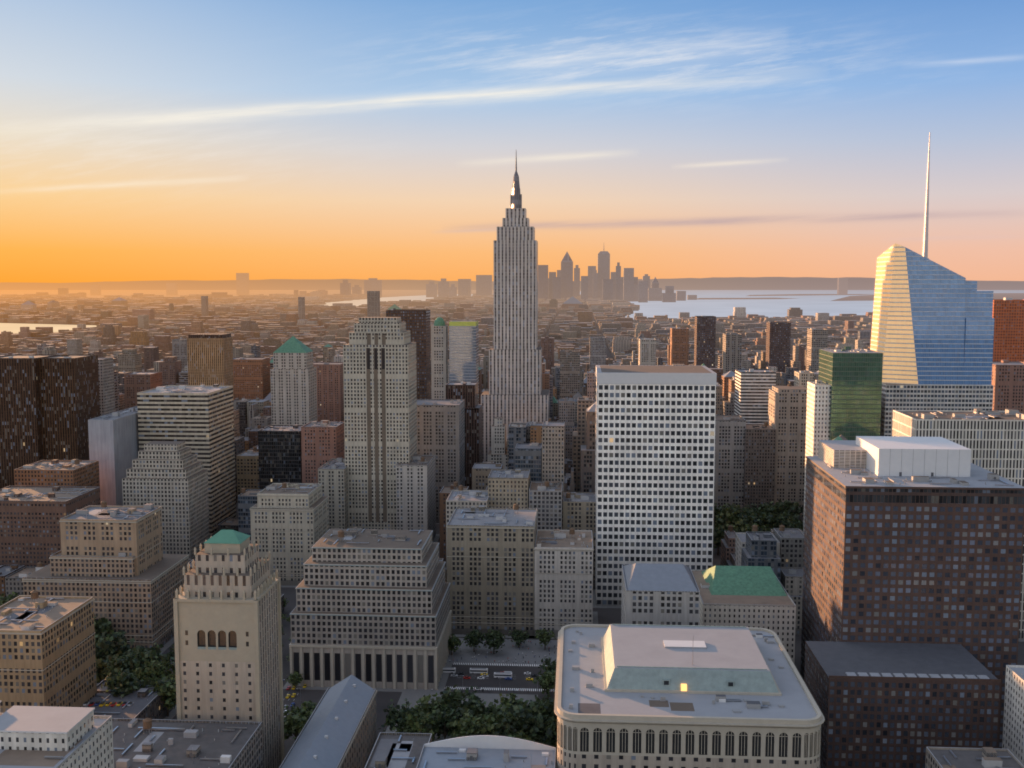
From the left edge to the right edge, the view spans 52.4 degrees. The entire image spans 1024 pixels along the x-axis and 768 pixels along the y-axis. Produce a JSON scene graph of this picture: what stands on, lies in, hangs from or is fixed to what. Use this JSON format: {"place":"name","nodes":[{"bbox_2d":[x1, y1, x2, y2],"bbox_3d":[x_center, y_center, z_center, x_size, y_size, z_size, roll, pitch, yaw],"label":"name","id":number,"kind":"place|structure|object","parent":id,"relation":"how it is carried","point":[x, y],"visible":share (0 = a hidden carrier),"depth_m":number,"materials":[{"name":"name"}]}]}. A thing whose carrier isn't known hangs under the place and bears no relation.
{"place":"outdoors","nodes":[
{"label":"outdoors","id":0,"kind":"place"},
{"bbox_2d":[0,323,95,333],"bbox_3d":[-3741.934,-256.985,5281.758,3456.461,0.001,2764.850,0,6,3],"label":"river","id":1,"kind":"structure","parent":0,"point":[13,327],"depth_m":6101.10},
{"bbox_2d":[124,372,161,408],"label":"building","id":2,"kind":"structure","parent":0,"point":[135,383],"depth_m":1545.59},
{"bbox_2d":[172,337,187,370],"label":"building","id":3,"kind":"structure","parent":0,"point":[179,348],"depth_m":2354.45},
{"bbox_2d":[236,273,248,294],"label":"building","id":4,"kind":"structure","parent":0,"point":[242,283],"depth_m":20269.71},
{"bbox_2d":[233,357,270,399],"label":"building","id":5,"kind":"structure","parent":0,"point":[251,377],"depth_m":1738.47,"materials":[{"name":"brick"}]},
{"bbox_2d":[313,362,343,420],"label":"building","id":6,"kind":"structure","parent":0,"point":[330,392],"depth_m":1630.19,"materials":[{"name":"brick"}]},
{"bbox_2d":[367,291,379,316],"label":"building","id":7,"kind":"structure","parent":0,"point":[373,303],"depth_m":5239.54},
{"bbox_2d":[325,294,472,305],"bbox_3d":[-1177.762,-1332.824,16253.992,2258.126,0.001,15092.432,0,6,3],"label":"river","id":8,"kind":"structure","parent":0,"point":[386,299],"depth_m":15529.10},
{"bbox_2d":[386,308,430,398],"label":"dark building","id":9,"kind":"structure","parent":0,"point":[417,321],"depth_m":1513.66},
{"bbox_2d":[386,638,557,741],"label":"plaza pavement","id":10,"kind":"structure","parent":0,"point":[510,651],"depth_m":723.21,"materials":[{"name":"concrete"}]},
{"bbox_2d":[0,290,1023,757],"bbox_3d":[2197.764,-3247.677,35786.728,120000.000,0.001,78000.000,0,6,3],"label":"ground","id":11,"kind":"structure","parent":0,"point":[518,670],"depth_m":708.52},
{"bbox_2d":[0,354,59,488],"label":"skyscraper","id":12,"kind":"structure","parent":11,"relation":"on","point":[20,428],"depth_m":1196.91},
{"bbox_2d":[0,590,96,712],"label":"building","id":13,"kind":"structure","parent":11,"relation":"on","point":[47,652],"depth_m":571.92,"materials":[{"name":"stone"}]},
{"bbox_2d":[0,486,100,566],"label":"dark brick building","id":14,"kind":"structure","parent":11,"relation":"on","point":[30,518],"depth_m":842.18,"materials":[{"name":"brick"}]},
{"bbox_2d":[0,700,113,767],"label":"building","id":15,"kind":"structure","parent":11,"relation":"on","point":[51,737],"depth_m":396.07,"materials":[{"name":"concrete"}]},
{"bbox_2d":[14,459,99,486],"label":"building","id":16,"kind":"structure","parent":11,"relation":"on","point":[73,472],"depth_m":926.20,"materials":[{"name":"brick"}]},
{"bbox_2d":[38,354,99,459],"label":"skyscraper","id":17,"kind":"structure","parent":11,"relation":"on","point":[69,396],"depth_m":1205.50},
{"bbox_2d":[94,613,112,647],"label":"park tree","id":18,"kind":"object","parent":11,"relation":"on","point":[103,624],"visible":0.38,"depth_m":714.03,"materials":[{"name":"green plant"}]},
{"bbox_2d":[22,550,188,650],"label":"building","id":19,"kind":"structure","parent":11,"relation":"on","point":[139,609],"depth_m":729.12,"materials":[{"name":"stone"}]},
{"bbox_2d":[59,501,162,575],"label":"building","id":20,"kind":"structure","parent":19,"relation":"on","point":[104,529],"depth_m":736.99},
{"bbox_2d":[96,655,122,682],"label":"park tree","id":21,"kind":"object","parent":11,"relation":"on","point":[100,662],"visible":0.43,"depth_m":652.72,"materials":[{"name":"green plant"}]},
{"bbox_2d":[88,406,138,505],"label":"building slab","id":22,"kind":"structure","parent":11,"relation":"on","point":[113,443],"depth_m":990.64,"materials":[{"name":"metal"}]},
{"bbox_2d":[95,629,134,659],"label":"park tree","id":23,"kind":"object","parent":11,"relation":"on","point":[103,649],"visible":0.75,"depth_m":681.22,"materials":[{"name":"green plant"}]},
{"bbox_2d":[100,652,139,681],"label":"park tree","id":24,"kind":"object","parent":11,"relation":"on","point":[115,662],"visible":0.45,"depth_m":646.16,"materials":[{"name":"green plant"}]},
{"bbox_2d":[83,679,171,718],"bbox_3d":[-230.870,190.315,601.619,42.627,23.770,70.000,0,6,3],"label":"street","id":25,"kind":"structure","parent":11,"relation":"on","point":[142,703],"depth_m":606.34,"materials":[{"name":"asphalt"}]},
{"bbox_2d":[101,667,157,696],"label":"park tree","id":26,"kind":"object","parent":11,"relation":"on","point":[127,678],"visible":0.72,"depth_m":621.98,"materials":[{"name":"green plant"}]},
{"bbox_2d":[124,643,174,671],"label":"park tree","id":27,"kind":"object","parent":11,"relation":"on","point":[148,654],"visible":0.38,"depth_m":662.13,"materials":[{"name":"green plant"}]},
{"bbox_2d":[138,655,175,681],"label":"park tree","id":28,"kind":"object","parent":11,"relation":"on","point":[157,665],"visible":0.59,"depth_m":645.11,"materials":[{"name":"green plant"}]},
{"bbox_2d":[148,671,175,715],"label":"park tree","id":29,"kind":"object","parent":11,"relation":"on","point":[164,688],"visible":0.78,"depth_m":620.09,"materials":[{"name":"green plant"}]},
{"bbox_2d":[122,441,209,558],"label":"building","id":30,"kind":"structure","parent":11,"relation":"on","point":[170,478],"depth_m":938.52,"materials":[{"name":"concrete"}]},
{"bbox_2d":[137,383,235,536],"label":"building bands","id":31,"kind":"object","parent":11,"relation":"on","point":[198,420],"visible":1,"depth_m":1034.43,"materials":[{"name":"concrete"}]},
{"bbox_2d":[112,718,262,767],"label":"building roof","id":32,"kind":"structure","parent":11,"relation":"on","point":[150,743],"depth_m":483.76,"materials":[{"name":"concrete"}]},
{"bbox_2d":[187,333,233,400],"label":"golden building","id":33,"kind":"structure","parent":11,"relation":"on","point":[210,359],"depth_m":1535.25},
{"bbox_2d":[173,530,284,767],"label":"deco tower","id":34,"kind":"structure","parent":11,"relation":"on","point":[227,630],"depth_m":511.77,"materials":[{"name":"beige stone"}]},
{"bbox_2d":[258,425,302,489],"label":"dark glass building","id":35,"kind":"structure","parent":11,"relation":"on","point":[280,453],"depth_m":1089.88,"materials":[{"name":"glass"}]},
{"bbox_2d":[250,482,328,585],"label":"building","id":36,"kind":"structure","parent":11,"relation":"on","point":[289,524],"depth_m":891.67,"materials":[{"name":"stone"}]},
{"bbox_2d":[270,336,316,424],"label":"skyscraper","id":37,"kind":"structure","parent":11,"relation":"on","point":[293,372],"depth_m":1276.92,"materials":[{"name":"concrete"}]},
{"bbox_2d":[283,704,315,740],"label":"tree","id":38,"kind":"object","parent":11,"relation":"on","point":[291,726],"visible":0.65,"depth_m":572.00,"materials":[{"name":"green plant"}]},
{"bbox_2d":[0,288,639,311],"bbox_3d":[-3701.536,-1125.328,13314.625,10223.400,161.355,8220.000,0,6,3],"label":"city blocks","id":39,"kind":"structure","parent":11,"relation":"on","point":[65,298],"depth_m":12201.55,"materials":[{"name":"stone"}]},
{"bbox_2d":[301,418,344,482],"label":"building","id":40,"kind":"structure","parent":11,"relation":"on","point":[322,442],"depth_m":1076.74,"materials":[{"name":"brick"}]},
{"bbox_2d":[279,675,376,767],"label":"building roof","id":41,"kind":"structure","parent":11,"relation":"on","point":[339,729],"depth_m":533.60,"materials":[{"name":"metal"}]},
{"bbox_2d":[318,458,347,528],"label":"building wing","id":42,"kind":"structure","parent":11,"relation":"on","point":[332,477],"depth_m":1013.46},
{"bbox_2d":[289,527,451,689],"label":"building","id":43,"kind":"structure","parent":11,"relation":"on","point":[371,609],"depth_m":668.82,"materials":[{"name":"stone"}]},
{"bbox_2d":[343,317,416,529],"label":"skyscraper","id":44,"kind":"structure","parent":11,"relation":"on","point":[380,396],"depth_m":1019.23,"materials":[{"name":"stone"}]},
{"bbox_2d":[365,732,431,767],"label":"building","id":45,"kind":"structure","parent":11,"relation":"on","point":[395,750],"depth_m":486.33,"materials":[{"name":"concrete"}]},
{"bbox_2d":[379,698,419,732],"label":"plaza tree","id":46,"kind":"object","parent":11,"relation":"on","point":[394,716],"visible":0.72,"depth_m":581.07,"materials":[{"name":"green plant"}]},
{"bbox_2d":[396,454,435,541],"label":"building wing","id":47,"kind":"structure","parent":11,"relation":"on","point":[415,493],"depth_m":1009.54,"materials":[{"name":"concrete"}]},
{"bbox_2d":[392,709,440,741],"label":"plaza tree","id":48,"kind":"object","parent":11,"relation":"on","point":[421,723],"visible":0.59,"depth_m":570.36,"materials":[{"name":"green plant"}]},
{"bbox_2d":[0,358,846,634],"bbox_3d":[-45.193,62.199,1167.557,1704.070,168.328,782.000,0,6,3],"label":"city blocks","id":49,"kind":"structure","parent":11,"relation":"on","point":[561,447],"depth_m":963.49,"materials":[{"name":"concrete"}]},
{"bbox_2d":[411,692,450,728],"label":"plaza tree","id":50,"kind":"object","parent":11,"relation":"on","point":[425,706],"visible":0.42,"depth_m":591.90,"materials":[{"name":"green plant"}]},
{"bbox_2d":[5,336,862,420],"bbox_3d":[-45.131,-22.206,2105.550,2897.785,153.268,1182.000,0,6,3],"label":"city blocks","id":51,"kind":"structure","parent":11,"relation":"on","point":[128,360],"depth_m":2073.14,"materials":[{"name":"metal"}]},
{"bbox_2d":[0,320,870,364],"bbox_3d":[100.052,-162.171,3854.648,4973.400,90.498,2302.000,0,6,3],"label":"city blocks","id":52,"kind":"structure","parent":11,"relation":"on","point":[110,339],"depth_m":4133.82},
{"bbox_2d":[0,299,872,334],"bbox_3d":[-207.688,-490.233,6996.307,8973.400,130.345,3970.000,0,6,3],"label":"city blocks","id":53,"kind":"structure","parent":11,"relation":"on","point":[281,316],"depth_m":6550.31,"materials":[{"name":"stone"}]},
{"bbox_2d":[431,317,447,398],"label":"skyscraper","id":54,"kind":"structure","parent":11,"relation":"on","point":[439,354],"depth_m":1433.11,"materials":[{"name":"concrete"}]},
{"bbox_2d":[417,399,464,522],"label":"building","id":55,"kind":"structure","parent":11,"relation":"on","point":[441,430],"depth_m":1119.06,"materials":[{"name":"concrete"}]},
{"bbox_2d":[428,703,464,739],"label":"plaza tree","id":56,"kind":"object","parent":11,"relation":"on","point":[444,718],"visible":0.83,"depth_m":579.49,"materials":[{"name":"green plant"}]},
{"bbox_2d":[435,685,483,722],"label":"plaza tree","id":57,"kind":"object","parent":11,"relation":"on","point":[455,698],"visible":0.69,"depth_m":594.85,"materials":[{"name":"green plant"}]},
{"bbox_2d":[449,321,478,403],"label":"blue glass building","id":58,"kind":"structure","parent":11,"relation":"on","point":[463,351],"depth_m":1409.62,"materials":[{"name":"glass"}]},
{"bbox_2d":[446,381,482,489],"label":"building","id":59,"kind":"structure","parent":11,"relation":"on","point":[467,392],"depth_m":1217.17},
{"bbox_2d":[446,485,488,567],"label":"building","id":60,"kind":"structure","parent":11,"relation":"on","point":[460,497],"depth_m":873.62,"materials":[{"name":"concrete"}]},
{"bbox_2d":[449,708,497,737],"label":"plaza tree","id":61,"kind":"object","parent":11,"relation":"on","point":[472,727],"visible":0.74,"depth_m":565.31,"materials":[{"name":"green plant"}]},
{"bbox_2d":[463,628,485,651],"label":"plaza tree","id":62,"kind":"object","parent":11,"relation":"on","point":[473,640],"visible":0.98,"depth_m":731.14,"materials":[{"name":"green plant"}]},
{"bbox_2d":[469,699,494,721],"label":"plaza tree","id":63,"kind":"object","parent":11,"relation":"on","point":[479,709],"visible":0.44,"depth_m":590.79,"materials":[{"name":"green plant"}]},
{"bbox_2d":[416,735,555,767],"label":"curved building","id":64,"kind":"structure","parent":11,"relation":"on","point":[485,751],"depth_m":465.34,"materials":[{"name":"concrete"}]},
{"bbox_2d":[446,503,537,635],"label":"building","id":65,"kind":"structure","parent":11,"relation":"on","point":[490,565],"depth_m":765.59,"materials":[{"name":"stone"}]},
{"bbox_2d":[480,710,503,734],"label":"plaza tree","id":66,"kind":"object","parent":11,"relation":"on","point":[494,718],"visible":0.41,"depth_m":575.67,"materials":[{"name":"green plant"}]},
{"bbox_2d":[481,628,507,653],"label":"plaza tree","id":67,"kind":"object","parent":11,"relation":"on","point":[494,638],"visible":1,"depth_m":726.92,"materials":[{"name":"green plant"}]},
{"bbox_2d":[489,693,523,720],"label":"plaza tree","id":68,"kind":"object","parent":11,"relation":"on","point":[507,702],"visible":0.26,"depth_m":593.96,"materials":[{"name":"green plant"}]},
{"bbox_2d":[488,469,529,507],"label":"yellow building","id":69,"kind":"structure","parent":11,"relation":"on","point":[508,488],"depth_m":885.45,"materials":[{"name":"concrete"}]},
{"bbox_2d":[481,153,549,460],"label":"skyscraper","id":70,"kind":"structure","parent":11,"relation":"on","point":[514,392],"depth_m":1310.49,"materials":[{"name":"stone"}]},
{"bbox_2d":[492,705,538,739],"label":"plaza tree","id":71,"kind":"object","parent":11,"relation":"on","point":[514,725],"visible":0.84,"depth_m":564.70,"materials":[{"name":"green plant"}]},
{"bbox_2d":[340,250,696,301],"bbox_3d":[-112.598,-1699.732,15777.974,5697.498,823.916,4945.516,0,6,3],"label":"distant skyline","id":72,"kind":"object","parent":11,"relation":"on","point":[628,286],"visible":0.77,"depth_m":14322.01},
{"bbox_2d":[508,629,529,647],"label":"plaza tree","id":73,"kind":"object","parent":11,"relation":"on","point":[519,638],"visible":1,"depth_m":741.09,"materials":[{"name":"green plant"}]},
{"bbox_2d":[513,697,554,734],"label":"plaza tree","id":74,"kind":"object","parent":11,"relation":"on","point":[533,710],"visible":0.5,"depth_m":575.55,"materials":[{"name":"green plant"}]},
{"bbox_2d":[529,713,556,747],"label":"plaza tree","id":75,"kind":"object","parent":11,"relation":"on","point":[550,733],"visible":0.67,"depth_m":563.10,"materials":[{"name":"green plant"}]},
{"bbox_2d":[532,671,555,698],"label":"tree","id":76,"kind":"object","parent":11,"relation":"on","point":[545,680],"visible":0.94,"depth_m":646.71,"materials":[{"name":"green plant"}]},
{"bbox_2d":[529,481,562,529],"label":"building","id":77,"kind":"structure","parent":11,"relation":"on","point":[546,499],"depth_m":874.57,"materials":[{"name":"concrete"}]},
{"bbox_2d":[535,629,556,649],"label":"plaza tree","id":78,"kind":"object","parent":11,"relation":"on","point":[544,636],"visible":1,"depth_m":736.70,"materials":[{"name":"green plant"}]},
{"bbox_2d":[534,528,593,635],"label":"building","id":79,"kind":"structure","parent":11,"relation":"on","point":[563,577],"depth_m":762.89,"materials":[{"name":"stone"}]},
{"bbox_2d":[563,492,595,587],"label":"building","id":80,"kind":"structure","parent":11,"relation":"on","point":[579,510],"depth_m":883.80,"materials":[{"name":"stone"}]},
{"bbox_2d":[160,523,1023,767],"bbox_3d":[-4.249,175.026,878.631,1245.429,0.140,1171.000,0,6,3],"label":"pavement blocks","id":81,"kind":"structure","parent":11,"relation":"on","point":[441,686],"depth_m":683.19,"materials":[{"name":"concrete"}]},
{"bbox_2d":[638,338,655,364],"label":"building","id":82,"kind":"structure","parent":11,"relation":"on","point":[647,352],"depth_m":1892.05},
{"bbox_2d":[595,368,715,605],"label":"white building","id":83,"kind":"structure","parent":11,"relation":"on","point":[654,471],"depth_m":825.98,"materials":[{"name":"concrete"}]},
{"bbox_2d":[596,365,716,384],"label":"building roof parapet","id":84,"kind":"structure","parent":83,"relation":"on","point":[655,374],"depth_m":819.61,"materials":[{"name":"concrete"}]},
{"bbox_2d":[621,563,699,624],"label":"building","id":85,"kind":"structure","parent":11,"relation":"on","point":[660,594],"depth_m":597.39,"materials":[{"name":"concrete"}]},
{"bbox_2d":[554,624,824,767],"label":"classical building","id":86,"kind":"structure","parent":11,"relation":"on","point":[656,696],"depth_m":462.12,"materials":[{"name":"stone"}]},
{"bbox_2d":[694,316,715,367],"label":"building","id":87,"kind":"structure","parent":11,"relation":"on","point":[704,338],"depth_m":2082.34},
{"bbox_2d":[713,524,726,554],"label":"park tree","id":88,"kind":"object","parent":11,"relation":"on","point":[718,534],"visible":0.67,"depth_m":989.68,"materials":[{"name":"green plant"}]},
{"bbox_2d":[713,508,743,530],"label":"park tree","id":89,"kind":"object","parent":11,"relation":"on","point":[724,517],"visible":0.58,"depth_m":1024.53,"materials":[{"name":"green plant"}]},
{"bbox_2d":[714,410,745,510],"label":"building","id":90,"kind":"structure","parent":11,"relation":"on","point":[729,460],"depth_m":1141.70,"materials":[{"name":"concrete"}]},
{"bbox_2d":[722,333,741,372],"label":"building","id":91,"kind":"structure","parent":11,"relation":"on","point":[731,351],"depth_m":1784.08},
{"bbox_2d":[691,566,795,662],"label":"building","id":92,"kind":"structure","parent":11,"relation":"on","point":[754,596],"depth_m":659.95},
{"bbox_2d":[734,369,775,423],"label":"building white bands","id":93,"kind":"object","parent":11,"relation":"on","point":[752,388],"visible":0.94,"depth_m":1222.74,"materials":[{"name":"concrete"}]},
{"bbox_2d":[743,422,775,508],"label":"building","id":94,"kind":"structure","parent":11,"relation":"on","point":[759,463],"depth_m":1132.15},
{"bbox_2d":[768,384,806,520],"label":"building","id":95,"kind":"structure","parent":11,"relation":"on","point":[787,407],"depth_m":1131.17,"materials":[{"name":"concrete"}]},
{"bbox_2d":[775,499,803,514],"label":"park tree","id":96,"kind":"object","parent":11,"relation":"on","point":[787,505],"visible":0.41,"depth_m":1083.84,"materials":[{"name":"green plant"}]},
{"bbox_2d":[803,380,830,531],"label":"white building","id":97,"kind":"structure","parent":11,"relation":"on","point":[818,411],"depth_m":899.12,"materials":[{"name":"concrete"}]},
{"bbox_2d":[806,328,827,371],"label":"building","id":98,"kind":"structure","parent":11,"relation":"on","point":[817,339],"depth_m":1972.17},
{"bbox_2d":[818,346,882,439],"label":"green glass building","id":99,"kind":"structure","parent":11,"relation":"on","point":[851,377],"depth_m":889.43,"materials":[{"name":"glass"}]},
{"bbox_2d":[800,436,1023,767],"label":"dark office building","id":100,"kind":"structure","parent":11,"relation":"on","point":[912,564],"depth_m":573.83,"materials":[{"name":"brick"}]},
{"bbox_2d":[870,132,993,435],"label":"crystal tower","id":101,"kind":"structure","parent":11,"relation":"on","point":[932,335],"depth_m":979.77,"materials":[{"name":"glass"}]},
{"bbox_2d":[892,408,1023,638],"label":"white building fins","id":102,"kind":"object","parent":11,"relation":"on","point":[993,441],"visible":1,"depth_m":749.25,"materials":[{"name":"concrete"}]},
{"bbox_2d":[925,747,1023,767],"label":"building","id":103,"kind":"structure","parent":11,"relation":"on","point":[959,757],"depth_m":467.87,"materials":[{"name":"concrete"}]},
{"bbox_2d":[991,360,1023,413],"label":"brown building","id":104,"kind":"structure","parent":11,"relation":"on","point":[1008,382],"depth_m":1076.51,"materials":[{"name":"brick"}]},
{"bbox_2d":[992,298,1023,361],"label":"red building","id":105,"kind":"structure","parent":11,"relation":"on","point":[1008,317],"depth_m":1265.22,"materials":[{"name":"brick"}]},
{"bbox_2d":[1002,665,1023,764],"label":"building","id":106,"kind":"structure","parent":11,"relation":"on","point":[1013,732],"depth_m":512.92,"materials":[{"name":"concrete"}]},
{"bbox_2d":[0,277,1023,289],"bbox_3d":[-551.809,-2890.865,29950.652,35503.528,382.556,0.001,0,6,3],"label":"hills","id":107,"kind":"structure","parent":0,"point":[773,283],"depth_m":30095.20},
{"bbox_2d":[0,0,1023,282],"label":"sky","id":108,"kind":"structure","parent":0,"point":[141,140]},
{"bbox_2d":[560,350,579,398],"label":"building","id":109,"kind":"structure","parent":0,"point":[569,372],"depth_m":1703.91,"materials":[{"name":"concrete"}]},
{"bbox_2d":[590,337,605,371],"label":"building","id":110,"kind":"structure","parent":0,"point":[597,350],"depth_m":2396.79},
{"bbox_2d":[670,327,688,365],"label":"building","id":111,"kind":"structure","parent":0,"point":[679,345],"depth_m":2284.96,"materials":[{"name":"brick"}]},
{"bbox_2d":[765,322,790,372],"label":"building","id":112,"kind":"structure","parent":0,"point":[778,337],"depth_m":2173.26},
{"bbox_2d":[580,290,1023,319],"bbox_3d":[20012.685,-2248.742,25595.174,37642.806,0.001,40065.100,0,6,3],"label":"bay water","id":113,"kind":"structure","parent":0,"point":[807,305],"depth_m":12073.96,"materials":[{"name":"liquid"}]},
{"bbox_2d":[832,293,1023,300],"bbox_3d":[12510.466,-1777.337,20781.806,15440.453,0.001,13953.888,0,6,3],"label":"distant land","id":114,"kind":"structure","parent":0,"point":[995,296],"depth_m":17499.29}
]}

